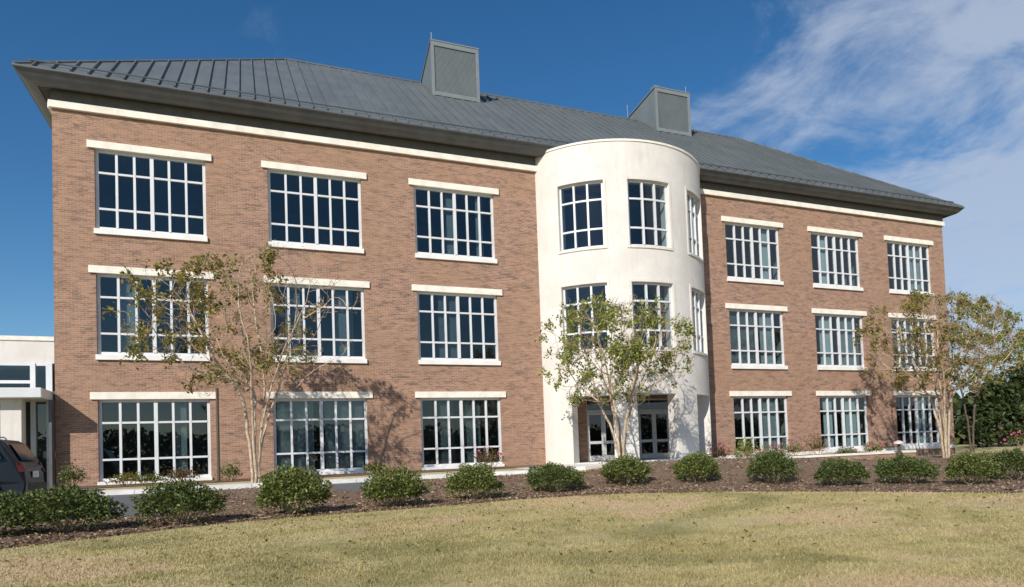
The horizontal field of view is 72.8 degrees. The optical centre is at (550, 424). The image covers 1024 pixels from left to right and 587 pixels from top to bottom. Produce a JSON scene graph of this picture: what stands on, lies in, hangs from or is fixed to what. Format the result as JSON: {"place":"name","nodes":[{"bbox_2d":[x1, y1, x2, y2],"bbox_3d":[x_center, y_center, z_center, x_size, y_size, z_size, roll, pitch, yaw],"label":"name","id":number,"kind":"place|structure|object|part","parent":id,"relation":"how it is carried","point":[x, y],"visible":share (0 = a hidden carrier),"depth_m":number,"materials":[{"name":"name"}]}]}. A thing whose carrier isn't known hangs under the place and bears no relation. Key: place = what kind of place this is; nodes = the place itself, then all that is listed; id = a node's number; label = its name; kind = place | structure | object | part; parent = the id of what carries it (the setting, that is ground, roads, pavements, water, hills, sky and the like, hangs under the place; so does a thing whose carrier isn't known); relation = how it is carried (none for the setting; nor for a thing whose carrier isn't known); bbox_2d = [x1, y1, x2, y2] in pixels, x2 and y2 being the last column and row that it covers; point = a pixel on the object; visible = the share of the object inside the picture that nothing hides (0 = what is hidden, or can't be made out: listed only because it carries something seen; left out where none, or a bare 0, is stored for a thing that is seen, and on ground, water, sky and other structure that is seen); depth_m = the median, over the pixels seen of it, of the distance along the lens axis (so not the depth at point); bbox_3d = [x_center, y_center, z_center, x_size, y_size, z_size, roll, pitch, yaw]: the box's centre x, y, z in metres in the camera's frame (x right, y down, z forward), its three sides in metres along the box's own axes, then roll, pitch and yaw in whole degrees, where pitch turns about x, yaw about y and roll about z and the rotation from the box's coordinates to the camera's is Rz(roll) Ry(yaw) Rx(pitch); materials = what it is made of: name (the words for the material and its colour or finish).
{"place":"outdoors","nodes":[
{"label":"outdoors","id":0,"kind":"place"},
{"bbox_2d":[2,494,168,522],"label":"driveway","id":1,"kind":"structure","parent":0,"point":[125,500],"depth_m":18.20,"materials":[{"name":"concrete"}]},
{"bbox_2d":[0,437,45,500],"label":"parked car","id":2,"kind":"object","parent":1,"relation":"on","point":[21,469],"visible":0.78,"depth_m":16.88,"materials":[{"name":"paint"}]},
{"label":"rear window","id":3,"kind":"part","parent":2,"relation":"part of","materials":[{"name":"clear glass"}]},
{"bbox_2d":[64,465,557,488],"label":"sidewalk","id":4,"kind":"structure","parent":0,"point":[227,480],"depth_m":23.79,"materials":[{"name":"grey concrete"}]},
{"bbox_2d":[56,459,90,487],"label":"plant","id":5,"kind":"object","parent":4,"relation":"on","point":[71,475],"visible":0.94,"depth_m":21.12,"materials":[{"name":"green plant"}]},
{"bbox_2d":[103,470,141,484],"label":"plant","id":6,"kind":"object","parent":4,"relation":"on","point":[122,479],"visible":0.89,"depth_m":21.80,"materials":[{"name":"green plant"}]},
{"bbox_2d":[135,471,170,483],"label":"plant","id":7,"kind":"object","parent":4,"relation":"on","point":[152,478],"visible":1,"depth_m":21.93,"materials":[{"name":"green plant"}]},
{"bbox_2d":[162,464,202,482],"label":"plant","id":8,"kind":"object","parent":4,"relation":"on","point":[174,476],"visible":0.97,"depth_m":22.43,"materials":[{"name":"green plant"}]},
{"bbox_2d":[216,388,221,481],"bbox_3d":[-10.647,0.328,22.199,0.180,3.000,0.180,-1,-2,-23],"label":"post","id":9,"kind":"object","parent":4,"relation":"on","point":[218,434],"visible":1,"depth_m":22.17,"materials":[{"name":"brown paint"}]},
{"bbox_2d":[215,461,242,479],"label":"plant","id":10,"kind":"object","parent":4,"relation":"on","point":[229,471],"visible":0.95,"depth_m":22.95,"materials":[{"name":"green plant"}]},
{"bbox_2d":[98,239,360,482],"bbox_3d":[-9.589,-1.834,21.630,6.785,7.471,6.337,-1,-2,-23],"label":"crape myrtle","id":11,"kind":"object","parent":4,"relation":"on","point":[204,341],"visible":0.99,"depth_m":20.78,"materials":[{"name":"green plant"}]},
{"bbox_2d":[362,460,381,473],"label":"flowering shrub","id":12,"kind":"object","parent":4,"relation":"on","point":[370,466],"visible":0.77,"depth_m":24.34,"materials":[{"name":"green plant"}]},
{"bbox_2d":[473,445,505,466],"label":"flowering shrub","id":13,"kind":"object","parent":4,"relation":"on","point":[486,458],"visible":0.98,"depth_m":25.75,"materials":[{"name":"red plant"}]},
{"bbox_2d":[320,482,370,491],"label":"driveway","id":14,"kind":"structure","parent":0,"point":[348,486],"depth_m":20.97,"materials":[{"name":"concrete"}]},
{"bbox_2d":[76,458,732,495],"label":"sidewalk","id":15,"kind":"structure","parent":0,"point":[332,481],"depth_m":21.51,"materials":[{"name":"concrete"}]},
{"bbox_2d":[0,442,1023,586],"bbox_3d":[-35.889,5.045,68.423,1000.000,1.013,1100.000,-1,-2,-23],"label":"lawn","id":16,"kind":"structure","parent":0,"point":[960,448],"depth_m":10.59,"materials":[{"name":"green plant"}]},
{"bbox_2d":[0,335,55,487],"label":"entrance annex","id":17,"kind":"object","parent":16,"relation":"on","point":[27,391],"visible":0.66,"depth_m":22.45,"materials":[{"name":"paint"}]},
{"bbox_2d":[11,32,964,487],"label":"office building","id":18,"kind":"structure","parent":16,"relation":"on","point":[455,226],"depth_m":28.89,"materials":[{"name":"brick"}]},
{"bbox_2d":[86,139,210,241],"bbox_3d":[-13.887,-8.057,24.162,3.780,3.180,0.295,-1,-2,-23],"label":"window","id":19,"kind":"structure","parent":18,"relation":"in","point":[117,148],"depth_m":24.12,"materials":[{"name":"stone"}]},
{"bbox_2d":[88,265,213,360],"bbox_3d":[-13.743,-3.790,24.047,3.780,3.180,0.393,-1,-2,-23],"label":"window","id":20,"kind":"structure","parent":18,"relation":"in","point":[101,271],"depth_m":23.83,"materials":[{"name":"stone"}]},
{"bbox_2d":[90,392,215,484],"bbox_3d":[-13.579,0.473,23.887,3.780,3.180,0.393,-1,-2,-23],"label":"window","id":21,"kind":"structure","parent":18,"relation":"in","point":[103,397],"depth_m":23.90,"materials":[{"name":"stone"}]},
{"bbox_2d":[261,160,365,253],"bbox_3d":[-8.899,-8.168,26.306,3.780,3.180,0.295,-1,-2,-23],"label":"window","id":22,"kind":"structure","parent":18,"relation":"in","point":[281,168],"depth_m":26.29,"materials":[{"name":"stone"}]},
{"bbox_2d":[264,275,369,363],"bbox_3d":[-8.755,-3.901,26.191,3.780,3.180,0.393,-1,-2,-23],"label":"window","id":23,"kind":"structure","parent":18,"relation":"in","point":[348,285],"depth_m":26.27,"materials":[{"name":"stone"}]},
{"bbox_2d":[266,392,372,474],"bbox_3d":[-8.591,0.363,26.032,3.780,3.180,0.393,-1,-2,-23],"label":"window","id":24,"kind":"structure","parent":18,"relation":"in","point":[302,421],"depth_m":26.05,"materials":[{"name":"stone"}]},
{"bbox_2d":[408,178,498,263],"bbox_3d":[-3.930,-8.276,28.495,3.780,3.180,0.393,-1,-2,-23],"label":"window","id":25,"kind":"structure","parent":18,"relation":"in","point":[428,185],"depth_m":28.51,"materials":[{"name":"stone"}]},
{"bbox_2d":[412,284,501,364],"bbox_3d":[-3.767,-4.012,28.335,3.780,3.180,0.393,-1,-2,-23],"label":"window","id":26,"kind":"structure","parent":18,"relation":"in","point":[444,291],"depth_m":28.28,"materials":[{"name":"stone"}]},
{"bbox_2d":[415,391,505,469],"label":"window","id":27,"kind":"structure","parent":18,"relation":"in","point":[457,395],"depth_m":28.13,"materials":[{"name":"stone"}]},
{"bbox_2d":[555,176,607,254],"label":"window","id":28,"kind":"structure","parent":18,"relation":"in","point":[603,190],"depth_m":28.81,"materials":[{"name":"paint"}]},
{"bbox_2d":[559,279,611,354],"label":"window","id":29,"kind":"structure","parent":18,"relation":"in","point":[607,285],"depth_m":28.71,"materials":[{"name":"paint"}]},
{"bbox_2d":[587,412,604,460],"bbox_3d":[2.006,0.527,30.564,0.791,2.140,0.129,-1,-2,-23],"label":"door","id":30,"kind":"structure","parent":18,"relation":"in","point":[591,458],"depth_m":30.59,"materials":[{"name":"grey"}]},
{"bbox_2d":[603,412,614,460],"bbox_3d":[2.739,0.511,30.880,0.791,2.140,0.129,-1,-2,-23],"label":"door","id":31,"kind":"structure","parent":18,"relation":"in","point":[607,457],"depth_m":30.77,"materials":[{"name":"grey"}]},
{"bbox_2d":[638,412,654,458],"bbox_3d":[4.398,0.474,31.593,0.801,2.140,0.129,-1,-2,-23],"label":"door","id":32,"kind":"structure","parent":18,"relation":"in","point":[651,455],"depth_m":31.62,"materials":[{"name":"grey"}]},
{"bbox_2d":[625,176,673,250],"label":"window","id":33,"kind":"structure","parent":18,"relation":"in","point":[654,200],"depth_m":28.89,"materials":[{"name":"paint"}]},
{"bbox_2d":[629,279,677,350],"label":"window","id":34,"kind":"structure","parent":18,"relation":"in","point":[632,282],"depth_m":28.79,"materials":[{"name":"paint"}]},
{"bbox_2d":[654,411,669,457],"bbox_3d":[5.141,0.457,31.912,0.801,2.140,0.129,-1,-2,-23],"label":"door","id":35,"kind":"structure","parent":18,"relation":"in","point":[657,455],"depth_m":31.92,"materials":[{"name":"grey"}]},
{"bbox_2d":[685,186,703,263],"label":"window","id":36,"kind":"structure","parent":18,"relation":"in","point":[692,230],"depth_m":30.59,"materials":[{"name":"paint"}]},
{"bbox_2d":[689,284,707,356],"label":"window","id":37,"kind":"structure","parent":18,"relation":"in","point":[695,295],"depth_m":30.60,"materials":[{"name":"paint"}]},
{"bbox_2d":[721,216,783,284],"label":"window","id":38,"kind":"structure","parent":18,"relation":"in","point":[763,241],"depth_m":34.55,"materials":[{"name":"stone"}]},
{"bbox_2d":[725,303,787,368],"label":"window","id":39,"kind":"structure","parent":18,"relation":"in","point":[733,307],"depth_m":34.37,"materials":[{"name":"stone"}]},
{"bbox_2d":[729,391,791,456],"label":"window","id":40,"kind":"structure","parent":18,"relation":"in","point":[769,434],"depth_m":34.37,"materials":[{"name":"stone"}]},
{"bbox_2d":[807,226,863,290],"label":"window","id":41,"kind":"structure","parent":18,"relation":"in","point":[822,248],"depth_m":36.59,"materials":[{"name":"stone"}]},
{"bbox_2d":[812,308,867,370],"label":"window","id":42,"kind":"structure","parent":18,"relation":"in","point":[825,329],"depth_m":36.46,"materials":[{"name":"stone"}]},
{"bbox_2d":[816,391,871,452],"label":"window","id":43,"kind":"structure","parent":18,"relation":"in","point":[850,413],"depth_m":36.34,"materials":[{"name":"stone"}]},
{"bbox_2d":[884,235,934,296],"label":"window","id":44,"kind":"structure","parent":18,"relation":"in","point":[913,255],"depth_m":38.94,"materials":[{"name":"stone"}]},
{"bbox_2d":[888,313,937,371],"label":"window","id":45,"kind":"structure","parent":18,"relation":"in","point":[903,319],"depth_m":38.58,"materials":[{"name":"stone"}]},
{"bbox_2d":[893,391,940,448],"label":"window","id":46,"kind":"structure","parent":18,"relation":"in","point":[920,409],"depth_m":38.54,"materials":[{"name":"stone"}]},
{"bbox_2d":[0,457,1023,547],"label":"mulch bed","id":47,"kind":"object","parent":16,"relation":"on","point":[662,467],"visible":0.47,"depth_m":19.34,"materials":[{"name":"brown wood"}]},
{"bbox_2d":[0,490,39,535],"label":"shrub","id":48,"kind":"object","parent":47,"relation":"on","point":[4,498],"visible":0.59,"depth_m":13.11,"materials":[{"name":"green plant"}]},
{"bbox_2d":[5,481,128,535],"bbox_3d":[-9.464,1.613,13.607,2.019,1.048,1.798,-2,-2,-7],"label":"shrub","id":49,"kind":"object","parent":47,"relation":"on","point":[49,504],"visible":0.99,"depth_m":13.29,"materials":[{"name":"green plant"}]},
{"bbox_2d":[129,477,227,525],"bbox_3d":[-7.738,1.597,14.476,1.903,1.007,1.999,-2,-2,-16],"label":"shrub","id":50,"kind":"object","parent":47,"relation":"on","point":[185,497],"visible":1,"depth_m":14.22,"materials":[{"name":"green plant"}]},
{"bbox_2d":[252,461,332,514],"bbox_3d":[-5.923,1.451,15.967,1.765,1.264,1.833,-2,-2,-15],"label":"shrub","id":51,"kind":"object","parent":47,"relation":"on","point":[299,485],"visible":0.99,"depth_m":15.58,"materials":[{"name":"green plant"}]},
{"bbox_2d":[359,462,435,507],"bbox_3d":[-3.818,1.464,17.069,1.765,1.151,1.696,-4,-3,42],"label":"shrub","id":52,"kind":"object","parent":47,"relation":"on","point":[392,484],"visible":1,"depth_m":16.77,"materials":[{"name":"green plant"}]},
{"bbox_2d":[443,462,506,498],"bbox_3d":[-2.018,1.511,18.624,1.637,1.032,1.834,0,-3,-41],"label":"shrub","id":53,"kind":"object","parent":47,"relation":"on","point":[478,478],"visible":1,"depth_m":18.35,"materials":[{"name":"green plant"}]},
{"bbox_2d":[525,461,585,492],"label":"shrub","id":54,"kind":"object","parent":47,"relation":"on","point":[547,474],"visible":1,"depth_m":20.09,"materials":[{"name":"green plant"}]},
{"bbox_2d":[529,288,701,461],"bbox_3d":[2.834,-1.648,24.725,6.396,6.257,6.386,-1,-2,-23],"label":"crape myrtle","id":55,"kind":"object","parent":47,"relation":"on","point":[623,362],"visible":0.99,"depth_m":24.08,"materials":[{"name":"green plant"}]},
{"bbox_2d":[599,451,653,484],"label":"shrub","id":56,"kind":"object","parent":47,"relation":"on","point":[632,468],"visible":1,"depth_m":20.67,"materials":[{"name":"green plant"}]},
{"bbox_2d":[670,451,722,481],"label":"shrub","id":57,"kind":"object","parent":47,"relation":"on","point":[699,465],"visible":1,"depth_m":20.48,"materials":[{"name":"green plant"}]},
{"bbox_2d":[735,435,758,457],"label":"flowering shrub","id":58,"kind":"object","parent":47,"relation":"on","point":[745,449],"visible":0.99,"depth_m":28.35,"materials":[{"name":"green plant"}]},
{"bbox_2d":[744,448,803,483],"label":"shrub","id":59,"kind":"object","parent":47,"relation":"on","point":[770,463],"visible":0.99,"depth_m":19.56,"materials":[{"name":"green plant"}]},
{"bbox_2d":[813,456,871,485],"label":"shrub","id":60,"kind":"object","parent":47,"relation":"on","point":[847,470],"visible":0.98,"depth_m":18.23,"materials":[{"name":"green plant"}]},
{"bbox_2d":[872,453,940,483],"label":"shrub","id":61,"kind":"object","parent":47,"relation":"on","point":[898,466],"visible":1,"depth_m":18.06,"materials":[{"name":"green plant"}]},
{"bbox_2d":[941,450,1003,484],"bbox_3d":[10.444,1.070,17.261,1.443,0.868,1.438,0,-3,-39],"label":"shrub","id":62,"kind":"object","parent":47,"relation":"on","point":[962,465],"visible":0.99,"depth_m":17.00,"materials":[{"name":"green plant"}]},
{"bbox_2d":[989,447,1023,479],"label":"shrub","id":63,"kind":"object","parent":47,"relation":"on","point":[1014,458],"visible":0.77,"depth_m":18.08,"materials":[{"name":"green plant"}]},
{"bbox_2d":[783,450,915,459],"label":"planter wall","id":64,"kind":"structure","parent":16,"relation":"on","point":[875,455],"depth_m":33.14,"materials":[{"name":"concrete"}]},
{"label":"planting soil","id":65,"kind":"structure","parent":64,"relation":"in","visible":0},
{"bbox_2d":[705,442,731,457],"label":"flowering shrub","id":66,"kind":"object","parent":65,"relation":"on","point":[721,453],"visible":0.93,"depth_m":30.57,"materials":[{"name":"red plant"}]},
{"bbox_2d":[730,448,759,457],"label":"flowering shrub","id":67,"kind":"object","parent":65,"relation":"on","point":[736,455],"visible":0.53,"depth_m":31.51,"materials":[{"name":"green plant"}]},
{"bbox_2d":[754,443,782,453],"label":"flowering shrub","id":68,"kind":"object","parent":65,"relation":"on","point":[769,446],"visible":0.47,"depth_m":32.04,"materials":[{"name":"green plant"}]},
{"bbox_2d":[778,438,803,456],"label":"flowering shrub","id":69,"kind":"object","parent":65,"relation":"on","point":[791,448],"visible":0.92,"depth_m":32.73,"materials":[{"name":"green plant"}]},
{"bbox_2d":[802,428,830,454],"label":"flowering shrub","id":70,"kind":"object","parent":65,"relation":"on","point":[814,446],"visible":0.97,"depth_m":33.38,"materials":[{"name":"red plant"}]},
{"bbox_2d":[835,446,859,453],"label":"flowering shrub","id":71,"kind":"object","parent":65,"relation":"on","point":[845,450],"visible":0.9,"depth_m":33.89,"materials":[{"name":"green plant"}]},
{"bbox_2d":[861,441,887,451],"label":"flowering shrub","id":72,"kind":"object","parent":65,"relation":"on","point":[873,447],"visible":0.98,"depth_m":34.47,"materials":[{"name":"green plant"}]},
{"bbox_2d":[876,451,1023,461],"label":"mulch bed","id":73,"kind":"object","parent":16,"relation":"on","point":[936,458],"visible":0.2,"depth_m":31.78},
{"bbox_2d":[893,440,903,454],"bbox_3d":[16.768,1.207,33.359,0.487,0.900,0.500,-1,-2,-23],"label":"bollard light","id":74,"kind":"object","parent":73,"relation":"on","point":[898,442],"visible":0.91,"depth_m":33.30,"materials":[{"name":"white metal"}]},
{"bbox_2d":[850,287,1023,457],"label":"crape myrtle","id":75,"kind":"object","parent":73,"relation":"on","point":[917,299],"visible":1,"depth_m":31.10,"materials":[{"name":"green plant"}]},
{"bbox_2d":[1002,431,1023,447],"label":"flowering shrub","id":76,"kind":"object","parent":73,"relation":"on","point":[1016,440],"visible":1,"depth_m":37.12,"materials":[{"name":"green plant"}]},
{"bbox_2d":[894,295,1023,451],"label":"slender tree","id":77,"kind":"object","parent":16,"relation":"on","point":[990,379],"visible":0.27,"depth_m":40.74,"materials":[{"name":"green plant"}]},
{"bbox_2d":[952,388,1023,444],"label":"wood","id":78,"kind":"object","parent":16,"relation":"on","point":[958,406],"visible":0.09,"depth_m":74.78,"materials":[{"name":"green plant"}]},
{"bbox_2d":[954,375,1023,447],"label":"evergreen tree","id":79,"kind":"object","parent":16,"relation":"on","point":[995,406],"visible":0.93,"depth_m":53.48,"materials":[{"name":"green plant"}]},
{"bbox_2d":[991,362,1023,440],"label":"evergreen tree","id":80,"kind":"object","parent":16,"relation":"on","point":[1016,375],"visible":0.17,"depth_m":58.68,"materials":[{"name":"green plant"}]},
{"bbox_2d":[0,0,1023,405],"label":"sky","id":81,"kind":"structure","parent":0,"point":[926,97],"materials":[{"name":"blue"}]},
{"bbox_2d":[575,457,703,463],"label":"portal floor","id":82,"kind":"structure","parent":0,"point":[663,459],"depth_m":28.77,"materials":[{"name":"concrete"}]}
]}

